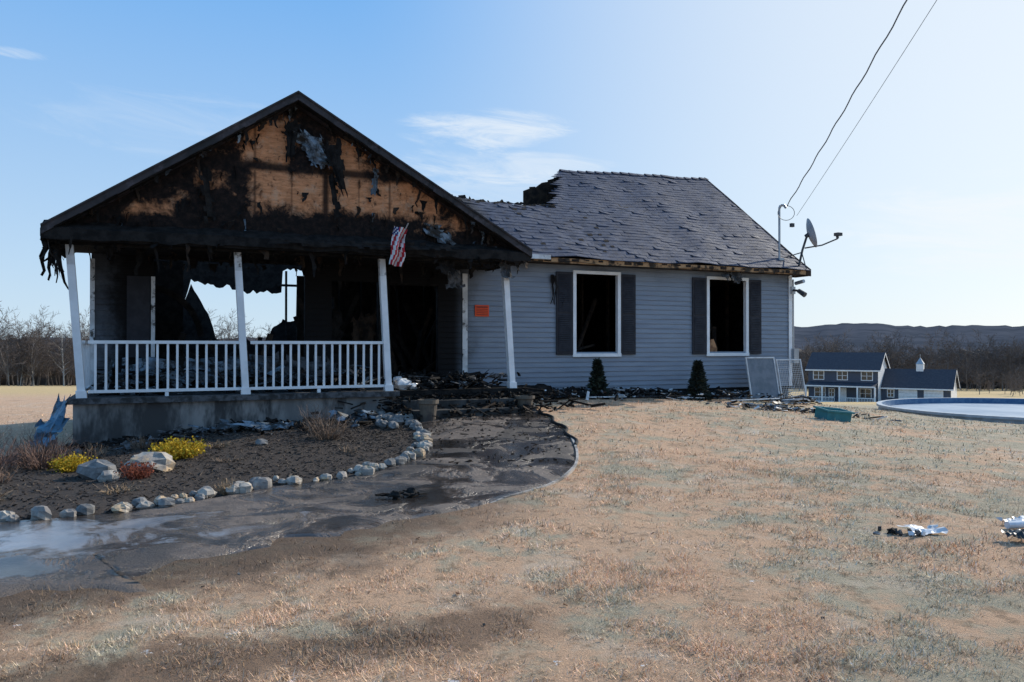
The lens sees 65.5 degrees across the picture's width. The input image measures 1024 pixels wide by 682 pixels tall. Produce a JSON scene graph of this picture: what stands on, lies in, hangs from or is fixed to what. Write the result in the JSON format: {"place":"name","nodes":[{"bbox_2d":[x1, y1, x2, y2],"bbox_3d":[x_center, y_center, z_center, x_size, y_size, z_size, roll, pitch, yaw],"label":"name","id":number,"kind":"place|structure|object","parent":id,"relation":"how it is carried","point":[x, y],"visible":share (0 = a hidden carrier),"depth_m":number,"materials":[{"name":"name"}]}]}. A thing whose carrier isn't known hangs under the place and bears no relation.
{"place":"outdoors","nodes":[
{"label":"outdoors","id":0,"kind":"place"},
{"bbox_2d":[40,220,530,270],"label":"porch roof beam","id":1,"kind":"structure","parent":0,"point":[131,240],"depth_m":14.37,"materials":[{"name":"black wood"}]},
{"bbox_2d":[0,385,1023,681],"bbox_3d":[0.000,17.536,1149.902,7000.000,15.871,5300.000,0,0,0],"label":"grass ground","id":2,"kind":"structure","parent":0,"point":[998,623],"depth_m":5.82,"materials":[{"name":"beige plant"}]},
{"bbox_2d":[0,358,75,384],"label":"brush","id":3,"kind":"object","parent":2,"relation":"on","point":[42,381],"visible":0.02,"depth_m":245.43,"materials":[{"name":"brown plant"}]},
{"bbox_2d":[0,416,418,519],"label":"mulch bed","id":4,"kind":"object","parent":2,"relation":"on","point":[96,497],"visible":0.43,"depth_m":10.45,"materials":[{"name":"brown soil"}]},
{"bbox_2d":[0,424,14,448],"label":"dry shrub","id":5,"kind":"object","parent":4,"relation":"on","point":[6,437],"visible":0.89,"depth_m":11.99,"materials":[{"name":"brown plant"}]},
{"bbox_2d":[0,483,18,500],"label":"dead perennial","id":6,"kind":"object","parent":4,"relation":"on","point":[4,494],"visible":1,"depth_m":8.56,"materials":[{"name":"brown plant"}]},
{"bbox_2d":[0,461,21,483],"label":"dry shrub","id":7,"kind":"object","parent":4,"relation":"on","point":[7,479],"visible":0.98,"depth_m":9.61,"materials":[{"name":"brown plant"}]},
{"bbox_2d":[0,428,38,471],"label":"dry shrub","id":8,"kind":"object","parent":4,"relation":"on","point":[6,460],"visible":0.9,"depth_m":10.75,"materials":[{"name":"brown plant"}]},
{"bbox_2d":[0,422,74,464],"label":"dry shrub","id":9,"kind":"object","parent":4,"relation":"on","point":[41,444],"visible":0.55,"depth_m":11.54,"materials":[{"name":"brown plant"}]},
{"bbox_2d":[2,433,85,469],"bbox_3d":[-6.418,1.510,10.898,1.186,0.593,1.211,0,0,20],"label":"dry shrub","id":10,"kind":"object","parent":4,"relation":"on","point":[37,465],"visible":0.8,"depth_m":10.79,"materials":[{"name":"brown plant"}]},
{"bbox_2d":[26,394,70,447],"bbox_3d":[-7.611,1.339,13.161,0.631,0.944,0.548,0,0,11],"label":"tarp","id":11,"kind":"object","parent":4,"relation":"on","point":[56,421],"visible":0.77,"depth_m":13.12,"materials":[{"name":"blue plastic"}]},
{"bbox_2d":[47,451,97,472],"bbox_3d":[-5.880,1.628,10.581,0.559,0.315,0.578,0,0,28],"label":"yellow shrub","id":12,"kind":"object","parent":4,"relation":"on","point":[67,465],"visible":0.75,"depth_m":10.50,"materials":[{"name":"yellow plant"}]},
{"bbox_2d":[57,442,113,459],"bbox_3d":[-6.207,1.605,11.595,0.768,0.405,0.726,0,0,18],"label":"dry shrub","id":13,"kind":"object","parent":4,"relation":"on","point":[88,455],"visible":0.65,"depth_m":11.60,"materials":[{"name":"brown plant"}]},
{"bbox_2d":[76,459,116,479],"bbox_3d":[-5.210,1.636,9.993,0.537,0.308,0.380,0,0,0],"label":"boulder","id":14,"kind":"object","parent":4,"relation":"on","point":[93,469],"visible":0.61,"depth_m":9.86,"materials":[{"name":"grey stone"}]},
{"bbox_2d":[97,470,120,481],"bbox_3d":[-4.903,1.669,9.690,0.266,0.196,0.194,0,0,0],"label":"boulder","id":15,"kind":"object","parent":4,"relation":"on","point":[108,475],"visible":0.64,"depth_m":9.62,"materials":[{"name":"stone"}]},
{"bbox_2d":[95,482,139,494],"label":"dead perennial","id":16,"kind":"object","parent":4,"relation":"on","point":[127,489],"visible":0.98,"depth_m":8.89,"materials":[{"name":"beige plant"}]},
{"bbox_2d":[113,460,156,479],"bbox_3d":[-4.587,1.610,9.769,0.533,0.310,0.481,0,-1,36],"label":"red shrub","id":17,"kind":"object","parent":4,"relation":"on","point":[137,472],"visible":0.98,"depth_m":9.76,"materials":[{"name":"red plant"}]},
{"bbox_2d":[122,434,160,449],"bbox_3d":[-5.736,1.563,12.298,0.612,0.329,0.593,0,0,0],"label":"dry shrub","id":18,"kind":"object","parent":4,"relation":"on","point":[140,445],"visible":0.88,"depth_m":12.29,"materials":[{"name":"brown plant"}]},
{"bbox_2d":[130,452,175,471],"bbox_3d":[-4.669,1.596,10.312,0.499,0.316,0.567,0,-1,40],"label":"boulder","id":19,"kind":"object","parent":4,"relation":"on","point":[164,461],"visible":0.61,"depth_m":10.21,"materials":[{"name":"stone"}]},
{"bbox_2d":[148,436,210,459],"bbox_3d":[-4.721,1.526,11.339,0.834,0.410,0.777,0,0,30],"label":"yellow shrub","id":20,"kind":"object","parent":4,"relation":"on","point":[177,450],"visible":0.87,"depth_m":11.21,"materials":[{"name":"yellow plant"}]},
{"bbox_2d":[200,440,230,448],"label":"dry shrub","id":21,"kind":"object","parent":4,"relation":"on","point":[216,445],"visible":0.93,"depth_m":12.07,"materials":[{"name":"brown plant"}]},
{"bbox_2d":[0,411,432,521],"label":"stone border","id":22,"kind":"object","parent":4,"relation":"on","point":[422,437],"visible":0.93,"depth_m":9.13,"materials":[{"name":"grey stone"}]},
{"bbox_2d":[39,409,405,455],"bbox_3d":[-4.546,1.575,13.476,6.045,0.590,1.647,0,0,-24],"label":"bed debris","id":23,"kind":"object","parent":4,"relation":"on","point":[164,434],"visible":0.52,"depth_m":13.30,"materials":[{"name":"brown wood"}]},
{"bbox_2d":[214,477,240,494],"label":"dead perennial","id":24,"kind":"object","parent":4,"relation":"on","point":[223,487],"visible":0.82,"depth_m":8.90,"materials":[{"name":"beige plant"}]},
{"bbox_2d":[212,455,246,462],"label":"dry shrub","id":25,"kind":"object","parent":4,"relation":"on","point":[218,459],"visible":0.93,"depth_m":10.93,"materials":[{"name":"brown plant"}]},
{"bbox_2d":[255,439,267,445],"bbox_3d":[-3.895,1.588,12.387,0.205,0.140,0.195,0,0,0],"label":"boulder","id":26,"kind":"object","parent":4,"relation":"on","point":[259,442],"visible":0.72,"depth_m":12.33,"materials":[{"name":"grey stone"}]},
{"bbox_2d":[296,400,337,432],"bbox_3d":[-3.333,1.280,13.443,0.885,0.753,0.898,0,0,0],"label":"dry shrub","id":27,"kind":"object","parent":4,"relation":"on","point":[314,415],"visible":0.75,"depth_m":13.45,"materials":[{"name":"brown plant"}]},
{"bbox_2d":[299,408,354,440],"bbox_3d":[-2.979,1.375,12.849,0.982,0.653,1.035,0,0,0],"label":"dry shrub","id":28,"kind":"object","parent":4,"relation":"on","point":[331,435],"visible":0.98,"depth_m":12.84,"materials":[{"name":"brown plant"}]},
{"bbox_2d":[336,443,358,452],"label":"dry shrub","id":29,"kind":"object","parent":4,"relation":"on","point":[348,450],"visible":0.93,"depth_m":11.60,"materials":[{"name":"brown plant"}]},
{"bbox_2d":[0,408,575,597],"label":"walkway","id":30,"kind":"structure","parent":2,"relation":"on","point":[100,550],"depth_m":7.88,"materials":[{"name":"grey concrete"}]},
{"bbox_2d":[375,490,410,497],"bbox_3d":[-1.284,1.655,8.603,0.394,0.079,0.178,0,0,0],"label":"char lump","id":31,"kind":"object","parent":30,"relation":"on","point":[395,494],"visible":1,"depth_m":8.57,"materials":[{"name":"brown wood"}]},
{"bbox_2d":[399,487,426,495],"bbox_3d":[-1.144,1.656,8.700,0.342,0.100,0.287,0,-1,35],"label":"char lump","id":32,"kind":"object","parent":30,"relation":"on","point":[412,491],"visible":0.87,"depth_m":8.71,"materials":[{"name":"brown wood"}]},
{"bbox_2d":[417,399,438,420],"bbox_3d":[-1.553,1.283,14.729,0.399,0.400,0.393,0,0,0],"label":"planter pot","id":33,"kind":"object","parent":30,"relation":"on","point":[427,408],"visible":0.99,"depth_m":14.59,"materials":[{"name":"grey concrete"}]},
{"bbox_2d":[311,387,620,420],"bbox_3d":[-0.504,1.229,15.506,6.591,0.574,1.597,0,0,-24],"label":"step debris","id":34,"kind":"object","parent":30,"relation":"on","point":[538,395],"visible":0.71,"depth_m":15.68,"materials":[{"name":"brown wood"}]},
{"bbox_2d":[420,413,569,466],"bbox_3d":[-0.292,1.501,13.023,2.703,0.314,5.599,0,0,-11],"label":"path debris","id":35,"kind":"object","parent":30,"relation":"on","point":[469,460],"visible":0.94,"depth_m":12.58,"materials":[{"name":"brown wood"}]},
{"bbox_2d":[514,395,534,410],"bbox_3d":[0.251,1.252,16.034,0.420,0.300,0.414,0,0,0],"label":"planter pot","id":36,"kind":"object","parent":30,"relation":"on","point":[524,399],"visible":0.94,"depth_m":15.89,"materials":[{"name":"grey concrete"}]},
{"bbox_2d":[538,408,578,444],"bbox_3d":[0.811,1.468,13.975,0.214,0.265,4.043,0,0,-6],"label":"garden hose","id":37,"kind":"object","parent":30,"relation":"on","point":[562,425],"visible":0.91,"depth_m":13.82,"materials":[{"name":"black rubber"}]},
{"bbox_2d":[73,389,787,447],"bbox_3d":[-1.483,2.055,21.202,17.120,1.900,10.100,0,0,-24],"label":"foundation","id":38,"kind":"object","parent":2,"relation":"on","point":[96,422],"visible":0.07,"depth_m":13.80,"materials":[{"name":"concrete"}]},
{"bbox_2d":[154,259,301,357],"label":"back wall","id":39,"kind":"structure","parent":38,"relation":"on","point":[269,278],"depth_m":23.60,"materials":[{"name":"brown wood"}]},
{"bbox_2d":[67,384,522,404],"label":"porch deck","id":40,"kind":"structure","parent":38,"relation":"on","point":[193,396],"depth_m":14.51,"materials":[{"name":"grey wood"}]},
{"bbox_2d":[82,340,384,395],"bbox_3d":[-5.169,0.482,15.063,5.188,0.958,1.738,0,0,-24],"label":"porch railing","id":41,"kind":"object","parent":40,"relation":"on","point":[86,352],"visible":0.97,"depth_m":14.22,"materials":[{"name":"white wood"}]},
{"bbox_2d":[91,359,384,395],"bbox_3d":[-5.049,0.710,15.188,5.266,0.776,1.909,0,0,-24],"label":"porch debris","id":42,"kind":"object","parent":40,"relation":"on","point":[122,373],"visible":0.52,"depth_m":14.70,"materials":[{"name":"black wood"}]},
{"bbox_2d":[91,253,464,389],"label":"siding porch wall","id":43,"kind":"structure","parent":40,"relation":"on","point":[111,322],"depth_m":16.65,"materials":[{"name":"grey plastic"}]},
{"bbox_2d":[65,244,516,397],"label":"porch posts","id":44,"kind":"object","parent":40,"relation":"on","point":[81,392],"visible":0.94,"depth_m":14.26,"materials":[{"name":"white wood"}]},
{"bbox_2d":[54,100,531,257],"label":"gable roof","id":45,"kind":"structure","parent":44,"relation":"on","point":[405,175],"depth_m":14.61,"materials":[{"name":"black wood"}]},
{"bbox_2d":[39,107,527,290],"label":"charred shreds","id":46,"kind":"object","parent":45,"relation":"on","point":[56,252],"visible":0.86,"depth_m":14.62,"materials":[{"name":"brown wood"}]},
{"bbox_2d":[40,90,532,256],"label":"rake boards","id":47,"kind":"object","parent":45,"relation":"attached to","point":[96,199],"visible":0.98,"depth_m":14.34,"materials":[{"name":"black wood"}]},
{"bbox_2d":[73,109,501,246],"bbox_3d":[-3.694,-3.131,14.841,8.200,2.619,0.001,0,0,-24],"label":"gable sheathing","id":48,"kind":"object","parent":45,"relation":"attached to","point":[279,185],"visible":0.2,"depth_m":14.61,"materials":[{"name":"brown wood"}]},
{"bbox_2d":[200,119,461,251],"bbox_3d":[-3.186,-2.885,14.743,4.855,2.394,0.512,0,0,-24],"label":"torn house wrap","id":49,"kind":"object","parent":45,"relation":"attached to","point":[319,152],"visible":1,"depth_m":14.77,"materials":[{"name":"grey plastic"}]},
{"bbox_2d":[389,223,408,266],"bbox_3d":[-2.127,-1.803,14.969,0.374,0.826,0.236,0,0,-8],"label":"american flag","id":50,"kind":"object","parent":44,"relation":"attached to","point":[397,257],"visible":1,"depth_m":14.96,"materials":[{"name":"fabric"}]},
{"bbox_2d":[392,376,417,389],"bbox_3d":[-2.114,0.849,15.851,0.543,0.291,0.375,0,0,0],"label":"ice lump","id":51,"kind":"object","parent":40,"relation":"on","point":[401,383],"visible":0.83,"depth_m":15.77,"materials":[{"name":"white ice"}]},
{"bbox_2d":[374,369,526,389],"bbox_3d":[-1.431,0.838,17.072,3.701,0.485,2.700,0,0,-24],"label":"doorway debris","id":52,"kind":"object","parent":40,"relation":"on","point":[422,380],"visible":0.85,"depth_m":16.33,"materials":[{"name":"brown wood"}]},
{"bbox_2d":[95,256,789,392],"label":"framing walls","id":53,"kind":"structure","parent":38,"relation":"on","point":[595,333],"depth_m":24.29,"materials":[{"name":"brown wood"}]},
{"bbox_2d":[90,258,791,389],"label":"corner trim","id":54,"kind":"structure","parent":53,"relation":"attached to","point":[464,318],"depth_m":17.11,"materials":[{"name":"white plastic"}]},
{"bbox_2d":[435,259,743,304],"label":"hanging remnants","id":55,"kind":"object","parent":53,"relation":"attached to","point":[454,276],"visible":0.94,"depth_m":16.19,"materials":[{"name":"brown wood"}]},
{"bbox_2d":[465,263,788,389],"bbox_3d":[3.295,-0.304,19.919,9.530,3.041,0.025,0,0,-24],"label":"siding front","id":56,"kind":"object","parent":53,"relation":"attached to","point":[663,338],"visible":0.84,"depth_m":19.74,"materials":[{"name":"grey plastic"}]},
{"bbox_2d":[127,271,760,356],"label":"shutters","id":57,"kind":"object","parent":56,"relation":"attached to","point":[138,308],"visible":1,"depth_m":19.61,"materials":[{"name":"black plastic"}]},
{"bbox_2d":[475,305,488,316],"bbox_3d":[-0.683,-0.687,18.102,0.340,0.260,0.019,0,0,-24],"label":"notice sign","id":58,"kind":"object","parent":56,"relation":"attached to","point":[482,310],"visible":1,"depth_m":18.10,"materials":[{"name":"orange paper"}]},
{"bbox_2d":[572,270,748,356],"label":"window frames","id":59,"kind":"structure","parent":56,"relation":"attached to","point":[745,314],"depth_m":19.62,"materials":[{"name":"white plastic"}]},
{"bbox_2d":[462,175,810,274],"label":"roof deck","id":60,"kind":"structure","parent":53,"relation":"attached to","point":[540,193],"depth_m":23.25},
{"bbox_2d":[452,194,613,251],"bbox_3d":[-0.011,-2.920,19.493,4.894,1.574,2.307,0,0,-24],"label":"burned roof edge","id":61,"kind":"object","parent":60,"relation":"on","point":[501,201],"visible":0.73,"depth_m":20.14,"materials":[{"name":"brown wood"}]},
{"bbox_2d":[558,169,708,179],"bbox_3d":[3.864,-5.146,24.721,5.376,0.305,0.260,0,0,-24],"label":"ridge cap","id":62,"kind":"object","parent":60,"relation":"on","point":[604,172],"visible":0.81,"depth_m":24.53,"materials":[{"name":"grey"}]},
{"bbox_2d":[458,171,810,270],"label":"roof shingles","id":63,"kind":"object","parent":60,"relation":"on","point":[644,240],"visible":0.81,"depth_m":21.50,"materials":[{"name":"grey"}]},
{"bbox_2d":[527,254,810,277],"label":"eave fascia","id":64,"kind":"structure","parent":60,"relation":"attached to","point":[543,259],"depth_m":19.66,"materials":[{"name":"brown wood"}]},
{"bbox_2d":[777,204,806,362],"bbox_3d":[7.579,-1.559,21.614,0.699,4.334,0.547,0,0,-24],"label":"service mast","id":65,"kind":"object","parent":60,"relation":"attached to","point":[795,352],"visible":0.99,"depth_m":21.68,"materials":[{"name":"metal"}]},
{"bbox_2d":[787,0,906,205],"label":"power line","id":66,"kind":"object","parent":65,"relation":"attached to","point":[851,95],"visible":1,"depth_m":15.77,"materials":[{"name":"metal"}]},
{"bbox_2d":[785,218,842,268],"bbox_3d":[8.200,-2.634,21.694,1.370,1.421,0.697,0,0,-12],"label":"satellite dish","id":67,"kind":"object","parent":60,"relation":"attached to","point":[811,234],"visible":1,"depth_m":21.59,"materials":[{"name":"metal"}]},
{"bbox_2d":[576,274,742,295],"bbox_3d":[1.905,-1.700,23.816,8.560,0.050,7.900,0,0,-24],"label":"ceiling interior","id":68,"kind":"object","parent":53,"relation":"attached to","point":[594,284],"visible":0.21,"depth_m":23.64,"materials":[{"name":"brown wood"}]},
{"bbox_3d":[-1.815,1.117,22.095,16.600,0.190,7.850,0,0,-24],"label":"floor interior","id":69,"kind":"object","parent":38,"relation":"on","visible":0},
{"bbox_2d":[154,260,435,387],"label":"charred studs","id":70,"kind":"object","parent":69,"relation":"on","point":[412,325],"visible":0.27,"depth_m":18.94,"materials":[{"name":"brown wood"}]},
{"bbox_2d":[576,277,728,351],"bbox_3d":[3.175,-0.346,21.065,7.250,2.700,1.240,0,0,-24],"label":"charred room framing","id":71,"kind":"object","parent":69,"relation":"on","point":[580,346],"visible":0.26,"depth_m":21.39,"materials":[{"name":"brown wood"}]},
{"bbox_2d":[710,339,728,351],"bbox_3d":[5.427,0.276,21.294,0.850,0.660,0.260,0,0,-24],"label":"scorched furniture","id":72,"kind":"object","parent":69,"relation":"on","point":[713,347],"visible":0.27,"depth_m":21.14,"materials":[{"name":"fabric"}]},
{"bbox_2d":[401,397,517,419],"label":"porch steps","id":73,"kind":"structure","parent":2,"relation":"on","point":[414,405],"depth_m":15.35,"materials":[{"name":"grey concrete"}]},
{"bbox_2d":[121,351,801,430],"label":"fallen siding sheets","id":74,"kind":"object","parent":2,"relation":"on","point":[225,423],"visible":0.6,"depth_m":15.01,"materials":[{"name":"grey plastic"}]},
{"bbox_2d":[0,301,1023,395],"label":"distant forest","id":75,"kind":"object","parent":2,"relation":"on","point":[985,370],"visible":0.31,"depth_m":235.30,"materials":[{"name":"brown plant"}]},
{"bbox_2d":[32,417,1002,639],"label":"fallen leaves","id":76,"kind":"object","parent":2,"relation":"on","point":[239,573],"visible":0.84,"depth_m":5.84,"materials":[{"name":"brown plant"}]},
{"bbox_2d":[490,437,578,502],"bbox_3d":[0.311,1.631,10.069,0.874,0.292,5.787,0,0,21],"label":"path edging","id":77,"kind":"object","parent":2,"relation":"on","point":[570,470],"visible":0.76,"depth_m":9.59,"materials":[{"name":"grey concrete"}]},
{"bbox_2d":[585,357,609,398],"bbox_3d":[1.966,0.876,18.506,0.704,1.014,0.700,0,0,0],"label":"dwarf spruce","id":78,"kind":"object","parent":2,"relation":"on","point":[597,380],"visible":0.93,"depth_m":18.42,"materials":[{"name":"green plant"}]},
{"bbox_2d":[543,394,799,400],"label":"fallen trim","id":79,"kind":"structure","parent":2,"relation":"on","point":[626,397],"depth_m":19.00,"materials":[{"name":"wood"}]},
{"bbox_2d":[534,385,821,404],"bbox_3d":[4.053,1.377,19.424,9.547,0.719,1.572,0,0,-24],"label":"debris pile","id":80,"kind":"object","parent":2,"relation":"on","point":[720,393],"visible":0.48,"depth_m":19.41,"materials":[{"name":"brown wood"}]},
{"bbox_2d":[685,359,711,400],"bbox_3d":[4.612,0.979,19.772,0.809,1.063,0.788,0,0,0],"label":"dwarf spruce","id":81,"kind":"object","parent":2,"relation":"on","point":[698,380],"visible":0.93,"depth_m":19.64,"materials":[{"name":"green plant"}]},
{"bbox_2d":[745,357,806,399],"bbox_3d":[6.884,0.980,20.731,1.850,1.150,0.032,0,-13,-24],"label":"window screen","id":82,"kind":"object","parent":2,"relation":"on","point":[762,372],"depth_m":20.63,"materials":[{"name":"grey metal"}]},
{"bbox_2d":[666,397,900,421],"bbox_3d":[6.312,1.590,18.414,5.426,0.579,2.368,0,0,9],"label":"yard debris","id":83,"kind":"object","parent":2,"relation":"on","point":[773,407],"visible":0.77,"depth_m":18.39,"materials":[{"name":"brown wood"}]},
{"bbox_2d":[813,406,854,421],"bbox_3d":[6.765,1.548,16.779,0.680,0.235,0.480,6,5,-17],"label":"storage bin","id":84,"kind":"object","parent":2,"relation":"on","point":[833,414],"visible":0.99,"depth_m":16.62,"materials":[{"name":"teal plastic"}]},
{"bbox_2d":[808,359,956,401],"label":"walls","id":85,"kind":"structure","parent":2,"relation":"on","point":[853,376],"depth_m":114.17,"materials":[{"name":"blue"}]},
{"bbox_2d":[805,355,942,401],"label":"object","id":86,"kind":"structure","parent":85,"relation":"attached to","point":[865,393],"depth_m":113.31,"materials":[{"name":"white plastic"}]},
{"bbox_2d":[805,352,959,390],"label":"roof","id":87,"kind":"structure","parent":85,"relation":"on","point":[928,379],"depth_m":113.94,"materials":[{"name":"grey"}]},
{"bbox_2d":[873,526,925,535],"bbox_3d":[3.434,1.691,7.083,0.436,0.073,0.263,0,0,18],"label":"yard debris","id":88,"kind":"object","parent":2,"relation":"on","point":[900,533],"visible":0.93,"depth_m":7.04,"materials":[{"name":"black plastic"}]},
{"bbox_2d":[790,348,1020,387],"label":"brush","id":89,"kind":"object","parent":2,"relation":"on","point":[962,384],"visible":0.02,"depth_m":311.89,"materials":[{"name":"brown plant"}]},
{"bbox_2d":[897,524,948,534],"bbox_3d":[3.652,1.676,7.094,0.432,0.064,0.196,0,0,-8],"label":"plastic wrapper","id":90,"kind":"object","parent":2,"relation":"on","point":[933,529],"visible":0.97,"depth_m":7.09,"materials":[{"name":"white plastic"}]},
{"bbox_2d":[876,398,1023,423],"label":"swimming pool","id":91,"kind":"structure","parent":2,"relation":"in","point":[1005,410],"depth_m":27.25,"materials":[{"name":"white plastic"}]},
{"bbox_2d":[996,516,1023,520],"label":"plastic wrapper","id":92,"kind":"object","parent":2,"relation":"on","point":[1019,518],"visible":0.6,"depth_m":7.48,"materials":[{"name":"white plastic"}]},
{"bbox_2d":[1001,529,1023,538],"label":"trash bag","id":93,"kind":"object","parent":2,"relation":"on","point":[1018,533],"visible":1,"depth_m":6.75,"materials":[{"name":"black plastic"}]},
{"bbox_2d":[1004,520,1023,528],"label":"plastic bottle","id":94,"kind":"object","parent":2,"relation":"on","point":[1012,524],"visible":1,"depth_m":7.23,"materials":[{"name":"plastic"}]},
{"bbox_3d":[4.950,-4.222,-2.969,2.100,12.700,0.309,0,0,0],"label":"utility pole","id":95,"kind":"object","parent":2,"relation":"on","visible":0},
{"bbox_2d":[797,0,936,214],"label":"power line","id":96,"kind":"object","parent":95,"relation":"attached to","point":[872,100],"visible":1,"depth_m":15.55,"materials":[{"name":"metal"}]},
{"bbox_2d":[0,0,1023,338],"label":"sky","id":97,"kind":"structure","parent":0,"point":[488,100],"materials":[{"name":"blue"}]},
{"bbox_2d":[1,323,1023,361],"bbox_3d":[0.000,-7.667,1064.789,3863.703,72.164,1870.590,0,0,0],"label":"hills","id":98,"kind":"structure","parent":0,"point":[858,333],"depth_m":1010.36,"materials":[{"name":"brown plant"}]}
]}

